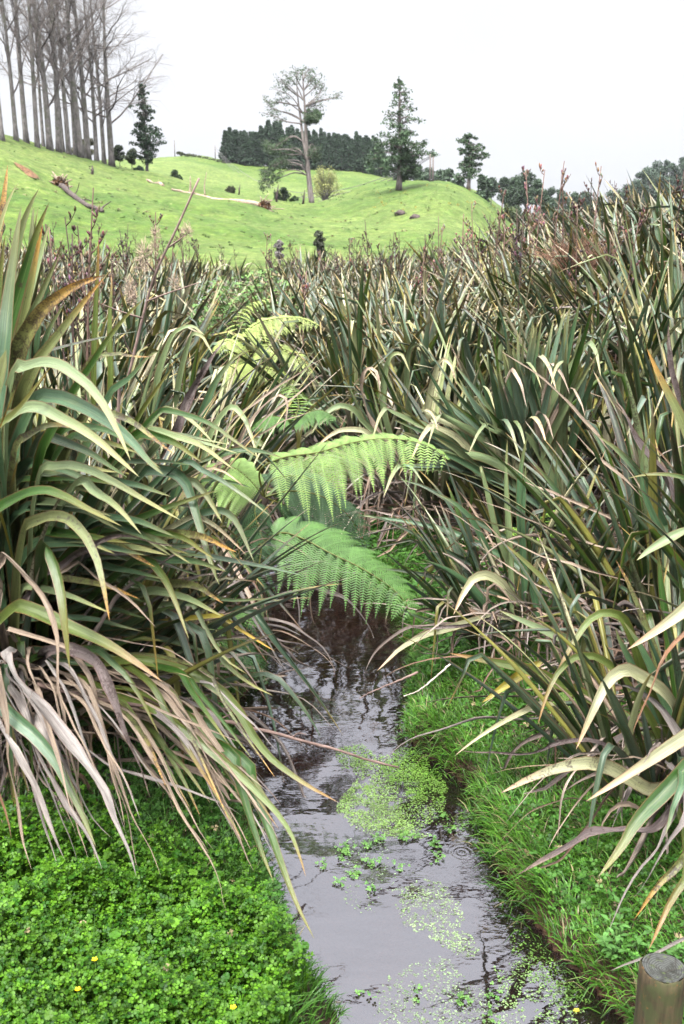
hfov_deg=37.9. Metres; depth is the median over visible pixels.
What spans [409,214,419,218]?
rock
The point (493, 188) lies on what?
distant tree
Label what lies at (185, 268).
flax plant
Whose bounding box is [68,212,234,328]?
flax plant
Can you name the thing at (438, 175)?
distant tree
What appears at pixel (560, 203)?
distant tree
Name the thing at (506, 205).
scrub bush
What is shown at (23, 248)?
flax plant
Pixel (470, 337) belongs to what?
flax plant
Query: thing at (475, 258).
flax plant
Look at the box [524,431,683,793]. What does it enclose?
flax plant
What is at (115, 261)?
flax plant
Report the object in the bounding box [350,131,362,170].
conifer
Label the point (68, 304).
flax plant
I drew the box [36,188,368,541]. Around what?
flax plant
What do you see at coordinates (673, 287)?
flax plant
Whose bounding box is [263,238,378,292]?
flax plant
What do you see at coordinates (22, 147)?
pasture tufts
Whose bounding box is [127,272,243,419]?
flax plant
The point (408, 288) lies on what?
flax plant
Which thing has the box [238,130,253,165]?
conifer
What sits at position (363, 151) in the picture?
conifer
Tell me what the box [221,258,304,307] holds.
flax plant
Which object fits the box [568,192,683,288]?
flax plant
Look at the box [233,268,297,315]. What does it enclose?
bramble bush
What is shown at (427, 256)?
flax plant
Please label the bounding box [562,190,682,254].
flax plant
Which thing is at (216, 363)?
flax plant
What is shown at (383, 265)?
flax plant
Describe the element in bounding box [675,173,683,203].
forest tree
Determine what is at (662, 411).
flax plant
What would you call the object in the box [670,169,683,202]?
forest tree
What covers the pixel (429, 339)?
flax plant
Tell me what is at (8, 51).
bare tree
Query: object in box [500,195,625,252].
flax plant
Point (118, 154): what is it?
shrub
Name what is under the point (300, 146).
conifer
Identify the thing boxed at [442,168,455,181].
distant tree
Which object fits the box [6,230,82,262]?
flax plant
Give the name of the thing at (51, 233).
flax plant
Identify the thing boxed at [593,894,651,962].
broadleaf herb
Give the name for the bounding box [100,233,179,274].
flax plant
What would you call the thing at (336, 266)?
flax plant
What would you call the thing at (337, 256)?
flax plant
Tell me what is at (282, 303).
flax plant
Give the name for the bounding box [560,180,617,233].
flax plant
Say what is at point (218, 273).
flax plant
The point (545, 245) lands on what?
flax plant
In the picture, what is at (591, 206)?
scrub bush
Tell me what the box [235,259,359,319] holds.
flax plant
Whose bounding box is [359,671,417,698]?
twig
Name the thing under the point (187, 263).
flax plant
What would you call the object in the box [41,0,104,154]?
bare tree
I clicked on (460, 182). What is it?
distant tree
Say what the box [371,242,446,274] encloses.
flax plant
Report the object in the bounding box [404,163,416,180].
distant tree
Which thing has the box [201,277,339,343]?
flax plant
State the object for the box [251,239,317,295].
flax plant
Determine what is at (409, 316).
flax plant
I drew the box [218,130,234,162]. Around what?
conifer
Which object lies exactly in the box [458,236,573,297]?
flax plant
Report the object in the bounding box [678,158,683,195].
forest tree
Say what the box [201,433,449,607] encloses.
tree fern
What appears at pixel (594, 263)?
plant
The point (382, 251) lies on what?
flax plant
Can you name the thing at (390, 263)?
flax plant
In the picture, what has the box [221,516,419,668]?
fern
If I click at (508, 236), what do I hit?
flax plant
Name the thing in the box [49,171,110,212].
fallen tree
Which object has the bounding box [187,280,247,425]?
bramble bush
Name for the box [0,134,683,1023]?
ground
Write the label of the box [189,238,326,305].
flax plant
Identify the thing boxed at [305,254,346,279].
flax plant
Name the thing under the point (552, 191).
distant tree
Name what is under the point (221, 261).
flax plant
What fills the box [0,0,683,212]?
sky
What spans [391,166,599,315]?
flax plant
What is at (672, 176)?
forest tree
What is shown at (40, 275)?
flax plant
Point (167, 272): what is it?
flax plant
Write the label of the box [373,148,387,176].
conifer
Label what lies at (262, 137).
conifer
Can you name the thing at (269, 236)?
flax plant
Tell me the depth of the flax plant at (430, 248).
32.05 m
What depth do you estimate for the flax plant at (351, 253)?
22.16 m
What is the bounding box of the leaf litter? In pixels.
[1,457,682,812]
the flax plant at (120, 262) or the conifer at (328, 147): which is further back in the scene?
the conifer at (328, 147)
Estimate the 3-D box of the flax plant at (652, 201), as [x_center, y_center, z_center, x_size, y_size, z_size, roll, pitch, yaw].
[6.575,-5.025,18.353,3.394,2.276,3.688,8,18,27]
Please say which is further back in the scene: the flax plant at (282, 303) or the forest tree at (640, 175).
the forest tree at (640, 175)
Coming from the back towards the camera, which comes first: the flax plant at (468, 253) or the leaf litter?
the flax plant at (468, 253)
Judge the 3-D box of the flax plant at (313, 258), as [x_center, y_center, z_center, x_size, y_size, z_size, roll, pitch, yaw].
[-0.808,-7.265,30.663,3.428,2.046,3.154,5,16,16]
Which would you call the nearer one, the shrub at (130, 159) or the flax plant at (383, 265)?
the flax plant at (383, 265)
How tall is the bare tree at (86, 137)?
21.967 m
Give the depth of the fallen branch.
3.91 m
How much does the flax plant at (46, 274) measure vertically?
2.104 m
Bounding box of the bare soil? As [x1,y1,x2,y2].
[15,162,39,178]
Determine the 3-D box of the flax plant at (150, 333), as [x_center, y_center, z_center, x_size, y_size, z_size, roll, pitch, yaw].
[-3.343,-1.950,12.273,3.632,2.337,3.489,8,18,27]
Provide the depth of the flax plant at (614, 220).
13.98 m
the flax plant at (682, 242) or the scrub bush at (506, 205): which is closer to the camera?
the flax plant at (682, 242)
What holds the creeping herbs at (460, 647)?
on the ground at (220, 226)
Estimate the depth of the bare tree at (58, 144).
89.86 m
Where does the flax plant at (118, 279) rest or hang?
on the ground at (220, 226)
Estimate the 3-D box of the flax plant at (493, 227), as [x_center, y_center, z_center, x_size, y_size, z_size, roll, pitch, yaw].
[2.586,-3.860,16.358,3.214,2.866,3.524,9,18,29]
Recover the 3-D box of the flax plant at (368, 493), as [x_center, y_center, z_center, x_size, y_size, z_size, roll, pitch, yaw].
[0.799,-0.729,8.270,3.063,1.686,3.496,0,16,0]
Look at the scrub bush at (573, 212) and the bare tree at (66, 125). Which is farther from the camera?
the scrub bush at (573, 212)
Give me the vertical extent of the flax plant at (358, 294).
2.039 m
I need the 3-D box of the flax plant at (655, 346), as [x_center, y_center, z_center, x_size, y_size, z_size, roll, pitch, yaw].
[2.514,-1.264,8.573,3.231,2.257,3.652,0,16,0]
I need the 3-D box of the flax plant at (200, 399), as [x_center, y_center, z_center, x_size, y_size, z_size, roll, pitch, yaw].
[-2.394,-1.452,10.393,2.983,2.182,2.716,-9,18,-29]
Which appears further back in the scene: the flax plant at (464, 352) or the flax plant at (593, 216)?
the flax plant at (593, 216)
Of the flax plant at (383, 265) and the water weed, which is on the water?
the water weed
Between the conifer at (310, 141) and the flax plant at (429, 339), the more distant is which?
the conifer at (310, 141)
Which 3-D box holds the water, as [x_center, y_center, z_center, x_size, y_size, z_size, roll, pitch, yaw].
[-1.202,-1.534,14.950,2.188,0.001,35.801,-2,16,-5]
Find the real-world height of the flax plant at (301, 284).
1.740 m
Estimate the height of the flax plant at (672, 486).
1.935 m
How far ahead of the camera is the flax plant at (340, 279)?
18.39 m
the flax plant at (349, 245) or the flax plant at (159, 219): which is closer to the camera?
the flax plant at (159, 219)
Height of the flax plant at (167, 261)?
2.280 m
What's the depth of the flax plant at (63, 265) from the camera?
20.12 m
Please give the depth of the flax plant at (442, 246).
19.38 m
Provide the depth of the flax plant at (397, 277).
20.80 m
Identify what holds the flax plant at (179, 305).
on the ground at (220, 226)
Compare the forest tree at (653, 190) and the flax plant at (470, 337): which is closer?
the flax plant at (470, 337)
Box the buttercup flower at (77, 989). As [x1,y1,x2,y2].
[75,986,81,1021]
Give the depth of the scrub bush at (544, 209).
135.62 m
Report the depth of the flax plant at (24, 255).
23.56 m
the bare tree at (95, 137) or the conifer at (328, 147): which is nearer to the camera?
the bare tree at (95, 137)
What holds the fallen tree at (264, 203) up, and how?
on the ground at (220, 226)
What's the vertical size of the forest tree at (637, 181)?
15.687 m
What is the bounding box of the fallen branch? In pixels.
[37,681,398,767]
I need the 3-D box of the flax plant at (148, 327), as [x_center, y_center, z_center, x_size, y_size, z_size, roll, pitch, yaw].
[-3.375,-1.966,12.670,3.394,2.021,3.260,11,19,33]
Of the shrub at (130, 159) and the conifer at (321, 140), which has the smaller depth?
the shrub at (130, 159)
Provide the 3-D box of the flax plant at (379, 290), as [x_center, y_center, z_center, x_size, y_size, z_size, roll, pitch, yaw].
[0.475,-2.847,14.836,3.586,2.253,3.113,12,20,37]
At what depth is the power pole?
106.95 m
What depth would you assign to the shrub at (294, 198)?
121.03 m
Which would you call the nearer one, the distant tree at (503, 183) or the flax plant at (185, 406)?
the flax plant at (185, 406)
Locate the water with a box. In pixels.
[218,411,623,1023]
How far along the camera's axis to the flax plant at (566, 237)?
17.76 m
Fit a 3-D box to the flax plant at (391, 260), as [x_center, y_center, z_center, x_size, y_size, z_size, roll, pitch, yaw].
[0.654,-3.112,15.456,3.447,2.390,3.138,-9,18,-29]
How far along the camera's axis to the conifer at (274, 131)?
223.89 m
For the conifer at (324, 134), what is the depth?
228.54 m
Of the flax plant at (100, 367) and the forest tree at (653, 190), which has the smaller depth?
the flax plant at (100, 367)
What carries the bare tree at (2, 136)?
on the ground at (220, 226)
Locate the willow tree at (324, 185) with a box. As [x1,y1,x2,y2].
[305,165,344,200]
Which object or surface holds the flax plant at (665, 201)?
on the ground at (220, 226)
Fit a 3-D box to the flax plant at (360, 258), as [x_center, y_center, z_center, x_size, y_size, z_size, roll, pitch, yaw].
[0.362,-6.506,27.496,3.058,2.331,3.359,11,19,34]
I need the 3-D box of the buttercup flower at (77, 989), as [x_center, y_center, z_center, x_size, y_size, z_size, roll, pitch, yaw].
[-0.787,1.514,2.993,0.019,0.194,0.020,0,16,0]
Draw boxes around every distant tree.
[390,165,396,180]
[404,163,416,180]
[412,168,427,180]
[423,167,435,180]
[431,169,446,180]
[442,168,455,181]
[451,172,466,187]
[475,173,491,201]
[485,177,498,201]
[495,176,511,209]
[497,193,510,204]
[501,175,521,206]
[512,169,535,207]
[530,178,544,212]
[533,189,551,212]
[548,186,558,208]
[555,188,569,211]
[565,191,580,207]
[580,191,594,211]
[602,190,620,213]
[617,184,636,210]
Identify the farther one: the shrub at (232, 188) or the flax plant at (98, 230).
the shrub at (232, 188)
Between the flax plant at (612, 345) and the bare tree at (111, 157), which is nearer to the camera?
the flax plant at (612, 345)
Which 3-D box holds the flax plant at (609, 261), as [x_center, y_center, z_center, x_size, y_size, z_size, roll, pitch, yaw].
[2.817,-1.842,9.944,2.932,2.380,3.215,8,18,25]
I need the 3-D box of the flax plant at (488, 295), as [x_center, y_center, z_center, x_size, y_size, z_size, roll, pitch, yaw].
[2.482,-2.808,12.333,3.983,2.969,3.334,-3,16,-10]
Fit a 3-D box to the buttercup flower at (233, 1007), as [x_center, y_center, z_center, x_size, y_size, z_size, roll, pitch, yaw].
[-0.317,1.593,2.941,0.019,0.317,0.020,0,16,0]
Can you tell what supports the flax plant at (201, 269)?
on the ground at (220, 226)
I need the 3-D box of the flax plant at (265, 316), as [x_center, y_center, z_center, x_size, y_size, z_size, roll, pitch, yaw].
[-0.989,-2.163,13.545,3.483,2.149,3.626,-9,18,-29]
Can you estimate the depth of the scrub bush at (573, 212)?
149.67 m
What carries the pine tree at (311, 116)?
on the ground at (220, 226)
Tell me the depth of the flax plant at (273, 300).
14.12 m
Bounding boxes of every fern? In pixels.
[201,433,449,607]
[212,298,318,418]
[212,613,269,683]
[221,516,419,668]
[251,383,336,436]
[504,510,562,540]
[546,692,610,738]
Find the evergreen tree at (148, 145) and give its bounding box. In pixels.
[127,83,166,170]
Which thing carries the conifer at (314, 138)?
on the ground at (220, 226)
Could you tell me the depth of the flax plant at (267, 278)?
28.71 m
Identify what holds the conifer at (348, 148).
on the ground at (220, 226)
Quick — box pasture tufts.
[8,144,515,256]
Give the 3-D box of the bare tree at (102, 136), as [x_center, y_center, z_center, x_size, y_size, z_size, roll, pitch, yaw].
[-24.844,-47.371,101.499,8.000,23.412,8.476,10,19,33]
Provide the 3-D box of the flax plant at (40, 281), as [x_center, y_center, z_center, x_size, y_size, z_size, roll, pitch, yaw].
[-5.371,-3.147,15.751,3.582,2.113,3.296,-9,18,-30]
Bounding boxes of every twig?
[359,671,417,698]
[404,663,450,695]
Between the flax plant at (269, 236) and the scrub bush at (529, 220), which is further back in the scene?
the scrub bush at (529, 220)
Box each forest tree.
[631,178,643,208]
[633,168,649,206]
[641,166,659,205]
[648,160,662,187]
[648,174,672,206]
[653,159,675,210]
[666,173,679,200]
[667,163,678,200]
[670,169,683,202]
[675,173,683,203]
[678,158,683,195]
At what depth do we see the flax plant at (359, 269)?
22.67 m
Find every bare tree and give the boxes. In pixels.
[0,0,7,141]
[0,0,39,141]
[0,0,59,147]
[0,0,76,143]
[0,0,82,150]
[0,0,172,166]
[8,0,48,146]
[8,0,97,154]
[23,0,126,157]
[24,0,98,152]
[32,0,121,159]
[33,0,75,152]
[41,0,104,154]
[45,0,173,161]
[61,0,118,163]
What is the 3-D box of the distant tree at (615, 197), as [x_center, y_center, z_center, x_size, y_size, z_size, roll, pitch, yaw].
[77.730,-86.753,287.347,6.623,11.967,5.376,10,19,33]
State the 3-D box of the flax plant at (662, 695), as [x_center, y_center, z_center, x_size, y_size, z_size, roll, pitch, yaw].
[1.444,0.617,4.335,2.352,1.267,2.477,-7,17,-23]
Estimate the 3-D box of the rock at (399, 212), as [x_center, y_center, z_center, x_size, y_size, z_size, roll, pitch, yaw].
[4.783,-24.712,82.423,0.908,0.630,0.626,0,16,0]
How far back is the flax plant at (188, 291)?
18.56 m
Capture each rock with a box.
[394,210,404,215]
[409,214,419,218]
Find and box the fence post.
[633,953,683,1023]
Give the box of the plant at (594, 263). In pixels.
[503,225,635,284]
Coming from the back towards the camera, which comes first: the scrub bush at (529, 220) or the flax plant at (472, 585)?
the scrub bush at (529, 220)
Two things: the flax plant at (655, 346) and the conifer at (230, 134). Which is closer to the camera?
the flax plant at (655, 346)
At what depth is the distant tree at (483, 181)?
151.74 m
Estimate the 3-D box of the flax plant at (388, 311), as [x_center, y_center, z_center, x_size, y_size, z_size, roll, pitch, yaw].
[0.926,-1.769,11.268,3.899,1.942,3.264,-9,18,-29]
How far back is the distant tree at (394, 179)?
193.76 m
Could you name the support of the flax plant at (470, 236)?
on the ground at (220, 226)
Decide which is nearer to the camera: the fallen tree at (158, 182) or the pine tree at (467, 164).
the fallen tree at (158, 182)
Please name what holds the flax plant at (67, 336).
on the ground at (220, 226)
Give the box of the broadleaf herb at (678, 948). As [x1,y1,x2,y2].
[643,925,683,958]
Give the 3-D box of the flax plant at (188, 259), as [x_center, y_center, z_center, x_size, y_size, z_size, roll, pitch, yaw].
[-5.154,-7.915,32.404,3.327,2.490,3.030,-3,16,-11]
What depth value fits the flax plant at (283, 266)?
28.99 m
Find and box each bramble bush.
[186,275,271,343]
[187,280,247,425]
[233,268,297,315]
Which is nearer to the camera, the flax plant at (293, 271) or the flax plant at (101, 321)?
the flax plant at (101, 321)
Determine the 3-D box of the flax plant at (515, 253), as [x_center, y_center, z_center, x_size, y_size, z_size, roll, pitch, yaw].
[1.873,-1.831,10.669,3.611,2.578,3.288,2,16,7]
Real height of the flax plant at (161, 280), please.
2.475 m
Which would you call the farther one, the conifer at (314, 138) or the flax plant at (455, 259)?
the conifer at (314, 138)
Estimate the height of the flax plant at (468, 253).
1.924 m
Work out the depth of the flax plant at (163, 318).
11.02 m
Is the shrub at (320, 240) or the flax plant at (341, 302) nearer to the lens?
the flax plant at (341, 302)
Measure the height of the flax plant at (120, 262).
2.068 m
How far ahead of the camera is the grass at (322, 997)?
4.10 m
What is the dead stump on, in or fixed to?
on the ground at (220, 226)
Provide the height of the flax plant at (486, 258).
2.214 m
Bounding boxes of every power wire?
[215,148,429,197]
[218,150,429,192]
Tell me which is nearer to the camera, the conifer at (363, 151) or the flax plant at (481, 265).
the flax plant at (481, 265)
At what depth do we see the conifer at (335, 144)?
223.47 m
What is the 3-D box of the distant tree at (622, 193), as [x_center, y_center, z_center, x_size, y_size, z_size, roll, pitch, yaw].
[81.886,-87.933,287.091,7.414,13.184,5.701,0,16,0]
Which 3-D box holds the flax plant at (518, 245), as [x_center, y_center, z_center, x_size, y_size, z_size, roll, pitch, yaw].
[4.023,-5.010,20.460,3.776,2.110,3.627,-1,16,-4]
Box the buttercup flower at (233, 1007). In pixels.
[230,1004,235,1023]
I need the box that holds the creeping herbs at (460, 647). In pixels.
[70,469,683,1022]
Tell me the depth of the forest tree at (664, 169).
312.63 m
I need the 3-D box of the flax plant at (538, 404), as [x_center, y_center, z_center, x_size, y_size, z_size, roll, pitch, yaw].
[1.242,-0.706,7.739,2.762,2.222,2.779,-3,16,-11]
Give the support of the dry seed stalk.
on the ground at (220, 226)
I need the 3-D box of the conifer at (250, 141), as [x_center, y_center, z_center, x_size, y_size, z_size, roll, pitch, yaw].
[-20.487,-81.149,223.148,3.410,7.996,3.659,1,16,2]
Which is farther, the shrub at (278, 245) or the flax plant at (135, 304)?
the shrub at (278, 245)
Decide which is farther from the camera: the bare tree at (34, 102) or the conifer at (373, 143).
the conifer at (373, 143)
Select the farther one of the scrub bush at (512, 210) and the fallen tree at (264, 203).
the scrub bush at (512, 210)
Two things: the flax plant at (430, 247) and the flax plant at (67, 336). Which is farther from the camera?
the flax plant at (430, 247)
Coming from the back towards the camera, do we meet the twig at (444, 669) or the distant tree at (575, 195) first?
the distant tree at (575, 195)
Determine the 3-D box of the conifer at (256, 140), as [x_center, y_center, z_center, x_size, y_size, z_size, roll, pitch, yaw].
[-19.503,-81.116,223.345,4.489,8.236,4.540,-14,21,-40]
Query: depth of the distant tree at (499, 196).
228.72 m
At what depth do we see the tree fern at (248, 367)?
9.67 m
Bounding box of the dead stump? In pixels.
[274,184,278,201]
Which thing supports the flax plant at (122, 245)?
on the ground at (220, 226)
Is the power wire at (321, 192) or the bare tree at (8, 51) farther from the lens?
the power wire at (321, 192)
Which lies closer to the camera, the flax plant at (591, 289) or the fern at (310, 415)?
the fern at (310, 415)
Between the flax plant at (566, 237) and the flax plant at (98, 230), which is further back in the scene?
the flax plant at (98, 230)
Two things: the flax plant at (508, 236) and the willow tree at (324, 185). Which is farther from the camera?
the willow tree at (324, 185)
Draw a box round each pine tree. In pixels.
[257,65,342,202]
[363,77,440,189]
[452,133,491,189]
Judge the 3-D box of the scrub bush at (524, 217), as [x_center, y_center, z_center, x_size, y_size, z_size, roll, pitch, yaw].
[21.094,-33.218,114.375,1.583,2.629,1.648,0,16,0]
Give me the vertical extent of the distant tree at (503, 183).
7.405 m
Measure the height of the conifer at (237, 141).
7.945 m
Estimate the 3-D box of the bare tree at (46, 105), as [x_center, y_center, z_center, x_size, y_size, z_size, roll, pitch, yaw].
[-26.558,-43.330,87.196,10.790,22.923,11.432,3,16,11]
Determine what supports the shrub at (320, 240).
on the ground at (220, 226)
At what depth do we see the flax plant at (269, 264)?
18.66 m
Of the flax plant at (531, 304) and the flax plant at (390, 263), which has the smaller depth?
the flax plant at (531, 304)
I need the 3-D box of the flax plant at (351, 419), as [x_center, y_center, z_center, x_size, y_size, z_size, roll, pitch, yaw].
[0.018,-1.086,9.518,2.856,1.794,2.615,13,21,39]
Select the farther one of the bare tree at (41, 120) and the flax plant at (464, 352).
the bare tree at (41, 120)
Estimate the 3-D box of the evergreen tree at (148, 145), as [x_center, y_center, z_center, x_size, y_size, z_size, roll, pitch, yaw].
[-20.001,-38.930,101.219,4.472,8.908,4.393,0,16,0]
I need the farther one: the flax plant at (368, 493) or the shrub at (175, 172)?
the shrub at (175, 172)
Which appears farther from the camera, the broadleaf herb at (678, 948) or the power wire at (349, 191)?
the power wire at (349, 191)
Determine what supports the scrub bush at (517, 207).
on the ground at (220, 226)
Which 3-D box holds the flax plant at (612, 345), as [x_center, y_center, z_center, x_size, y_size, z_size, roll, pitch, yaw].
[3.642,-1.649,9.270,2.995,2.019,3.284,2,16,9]
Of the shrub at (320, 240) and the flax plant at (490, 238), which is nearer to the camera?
the flax plant at (490, 238)
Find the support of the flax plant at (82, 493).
on the ground at (220, 226)
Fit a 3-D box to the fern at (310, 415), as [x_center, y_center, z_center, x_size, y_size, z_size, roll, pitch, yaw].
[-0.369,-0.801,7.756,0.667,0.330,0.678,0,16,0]
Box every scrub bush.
[500,203,514,217]
[505,207,518,222]
[510,205,521,215]
[520,212,530,225]
[525,216,535,227]
[535,204,553,222]
[566,205,579,219]
[587,204,602,222]
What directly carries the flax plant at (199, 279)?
on the ground at (220, 226)
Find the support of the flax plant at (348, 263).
on the ground at (220, 226)
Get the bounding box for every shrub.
[71,138,93,154]
[114,145,125,161]
[123,148,136,168]
[132,166,143,170]
[170,169,182,179]
[225,185,235,193]
[273,186,290,200]
[273,240,284,274]
[288,195,298,201]
[313,230,327,264]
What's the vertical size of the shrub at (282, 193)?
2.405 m
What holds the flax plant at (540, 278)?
on the ground at (220, 226)
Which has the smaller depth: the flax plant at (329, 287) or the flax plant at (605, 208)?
the flax plant at (329, 287)
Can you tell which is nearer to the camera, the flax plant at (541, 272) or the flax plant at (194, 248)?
the flax plant at (541, 272)
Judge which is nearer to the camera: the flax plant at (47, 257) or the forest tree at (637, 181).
the flax plant at (47, 257)
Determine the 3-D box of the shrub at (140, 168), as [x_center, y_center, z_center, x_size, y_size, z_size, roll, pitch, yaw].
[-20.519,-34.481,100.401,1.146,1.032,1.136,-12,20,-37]
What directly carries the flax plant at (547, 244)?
on the ground at (220, 226)
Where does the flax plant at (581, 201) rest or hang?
on the ground at (220, 226)
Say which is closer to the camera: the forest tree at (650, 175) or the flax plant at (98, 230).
the flax plant at (98, 230)
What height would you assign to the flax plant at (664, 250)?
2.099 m
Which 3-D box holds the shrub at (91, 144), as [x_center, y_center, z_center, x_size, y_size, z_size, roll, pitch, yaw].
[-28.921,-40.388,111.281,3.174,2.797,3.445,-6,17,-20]
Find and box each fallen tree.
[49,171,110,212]
[146,179,164,185]
[171,172,279,211]
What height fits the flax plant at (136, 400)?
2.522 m
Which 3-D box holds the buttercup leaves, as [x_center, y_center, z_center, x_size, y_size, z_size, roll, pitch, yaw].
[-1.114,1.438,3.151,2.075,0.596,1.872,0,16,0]
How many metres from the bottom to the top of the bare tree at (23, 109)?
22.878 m
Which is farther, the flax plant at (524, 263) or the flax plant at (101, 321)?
the flax plant at (524, 263)
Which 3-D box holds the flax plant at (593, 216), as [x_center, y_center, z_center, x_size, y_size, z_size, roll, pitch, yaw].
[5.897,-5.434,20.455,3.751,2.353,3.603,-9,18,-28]
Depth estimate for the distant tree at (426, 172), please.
203.15 m
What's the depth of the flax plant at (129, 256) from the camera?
29.38 m
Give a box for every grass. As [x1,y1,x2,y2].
[0,595,351,1023]
[308,504,683,1023]
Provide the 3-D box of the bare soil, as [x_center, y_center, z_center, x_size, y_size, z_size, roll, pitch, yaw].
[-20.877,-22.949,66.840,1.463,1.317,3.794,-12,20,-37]
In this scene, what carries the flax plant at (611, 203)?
on the ground at (220, 226)
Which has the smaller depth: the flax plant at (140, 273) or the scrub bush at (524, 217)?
the flax plant at (140, 273)
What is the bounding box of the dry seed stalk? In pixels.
[103,178,199,615]
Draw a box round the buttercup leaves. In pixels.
[0,767,317,1023]
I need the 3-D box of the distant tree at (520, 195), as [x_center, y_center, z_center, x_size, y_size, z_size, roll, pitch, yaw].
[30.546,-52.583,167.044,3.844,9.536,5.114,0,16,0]
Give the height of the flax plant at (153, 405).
2.296 m
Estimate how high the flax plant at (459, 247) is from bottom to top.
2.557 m
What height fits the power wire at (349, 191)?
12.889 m
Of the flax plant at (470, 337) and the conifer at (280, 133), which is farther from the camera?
the conifer at (280, 133)
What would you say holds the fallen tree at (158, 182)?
on the ground at (220, 226)
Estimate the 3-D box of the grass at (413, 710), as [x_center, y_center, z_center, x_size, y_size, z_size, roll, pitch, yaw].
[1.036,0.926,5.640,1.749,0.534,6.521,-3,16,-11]
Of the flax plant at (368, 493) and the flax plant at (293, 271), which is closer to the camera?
the flax plant at (368, 493)
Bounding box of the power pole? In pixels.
[429,154,433,181]
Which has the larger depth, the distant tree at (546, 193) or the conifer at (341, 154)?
the conifer at (341, 154)
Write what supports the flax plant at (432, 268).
on the ground at (220, 226)
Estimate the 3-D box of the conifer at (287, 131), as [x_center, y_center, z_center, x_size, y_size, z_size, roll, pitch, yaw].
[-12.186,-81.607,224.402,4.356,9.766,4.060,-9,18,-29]
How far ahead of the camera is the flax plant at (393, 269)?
17.05 m
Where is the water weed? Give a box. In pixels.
[315,744,590,1023]
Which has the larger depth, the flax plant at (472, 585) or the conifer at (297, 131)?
the conifer at (297, 131)
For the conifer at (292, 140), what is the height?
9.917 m
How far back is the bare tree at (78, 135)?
92.22 m
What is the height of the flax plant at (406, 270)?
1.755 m
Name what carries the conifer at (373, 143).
on the ground at (220, 226)
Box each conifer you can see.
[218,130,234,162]
[223,127,238,161]
[229,129,246,163]
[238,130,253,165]
[243,131,257,165]
[247,131,264,165]
[256,125,268,165]
[262,119,273,165]
[266,122,277,164]
[272,126,288,168]
[282,127,294,168]
[286,126,300,168]
[294,131,305,169]
[295,128,299,147]
[300,130,316,168]
[310,129,320,169]
[316,128,327,169]
[320,131,326,162]
[322,132,334,169]
[329,133,342,169]
[333,135,350,170]
[339,136,356,170]
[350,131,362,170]
[356,137,369,172]
[364,137,373,173]
[367,137,382,173]
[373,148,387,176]
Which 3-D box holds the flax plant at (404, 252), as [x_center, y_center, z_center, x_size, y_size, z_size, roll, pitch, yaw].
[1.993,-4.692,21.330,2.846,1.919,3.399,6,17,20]
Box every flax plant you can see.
[0,166,354,937]
[0,223,125,359]
[0,240,67,306]
[3,229,198,617]
[3,238,163,318]
[3,259,80,293]
[4,229,53,264]
[4,248,78,303]
[5,242,79,271]
[5,249,125,289]
[6,221,111,283]
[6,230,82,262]
[7,227,108,291]
[18,258,103,338]
[18,261,220,358]
[32,239,300,551]
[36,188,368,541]
[37,206,253,429]
[37,255,125,317]
[41,234,216,455]
[41,256,275,449]
[41,317,152,386]
[50,245,150,273]
[57,223,156,279]
[63,281,210,377]
[66,268,244,427]
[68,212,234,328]
[69,329,373,694]
[79,239,186,290]
[83,237,159,271]
[86,238,193,314]
[87,229,226,304]
[93,253,190,332]
[98,251,231,424]
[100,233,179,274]
[110,246,227,298]
[115,266,216,307]
[116,229,198,305]
[122,253,284,330]
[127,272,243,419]
[142,240,251,304]
[145,277,338,416]
[149,255,218,276]
[153,236,224,276]
[156,240,242,283]
[160,234,229,300]
[172,279,327,321]
[181,247,208,274]
[181,264,393,346]
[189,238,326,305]
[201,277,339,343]
[202,244,266,290]
[205,253,248,298]
[210,249,583,488]
[218,314,466,517]
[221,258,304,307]
[225,249,300,305]
[231,247,326,295]
[233,248,270,290]
[234,256,457,400]
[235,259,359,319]
[244,269,319,293]
[244,270,356,303]
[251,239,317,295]
[252,255,323,280]
[257,268,538,466]
[260,233,359,292]
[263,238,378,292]
[263,270,393,314]
[268,319,626,556]
[276,245,366,271]
[281,261,435,329]
[283,232,527,342]
[285,246,550,366]
[290,249,389,299]
[292,243,454,323]
[294,257,373,300]
[295,223,381,295]
[298,261,633,496]
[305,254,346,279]
[309,232,442,313]
[310,238,385,280]
[311,233,465,301]
[312,237,388,274]
[315,238,379,272]
[321,252,370,292]
[323,244,433,289]
[326,283,616,473]
[332,250,426,277]
[332,280,683,580]
[340,262,441,295]
[345,223,471,305]
[345,244,422,266]
[349,263,451,292]
[354,438,674,700]
[356,256,430,280]
[363,282,544,355]
[367,255,457,288]
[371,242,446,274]
[374,247,474,284]
[383,507,683,969]
[384,216,630,410]
[384,242,448,287]
[386,245,474,279]
[388,236,469,261]
[390,185,525,298]
[390,201,479,304]
[390,241,466,271]
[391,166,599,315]
[399,161,648,321]
[400,229,459,262]
[407,214,527,303]
[412,218,525,289]
[415,262,510,305]
[417,210,566,301]
[431,186,646,353]
[432,228,505,283]
[436,222,525,279]
[436,226,483,256]
[438,233,683,517]
[439,325,683,681]
[448,226,519,267]
[450,207,578,270]
[455,216,575,270]
[455,224,683,529]
[458,210,546,272]
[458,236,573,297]
[462,232,578,282]
[465,210,540,247]
[471,205,665,428]
[483,206,683,356]
[488,203,591,263]
[489,218,683,296]
[493,247,665,355]
[498,178,629,273]
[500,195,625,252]
[510,171,683,359]
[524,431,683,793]
[529,178,683,412]
[534,172,683,288]
[535,204,629,251]
[543,247,644,299]
[554,189,649,246]
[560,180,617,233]
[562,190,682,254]
[565,174,682,244]
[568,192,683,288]
[573,250,683,362]
[582,264,681,403]
[601,162,683,258]
[613,177,681,214]
[636,218,683,286]
[652,213,683,296]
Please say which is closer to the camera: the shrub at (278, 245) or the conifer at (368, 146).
the shrub at (278, 245)
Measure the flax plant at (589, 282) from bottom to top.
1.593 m

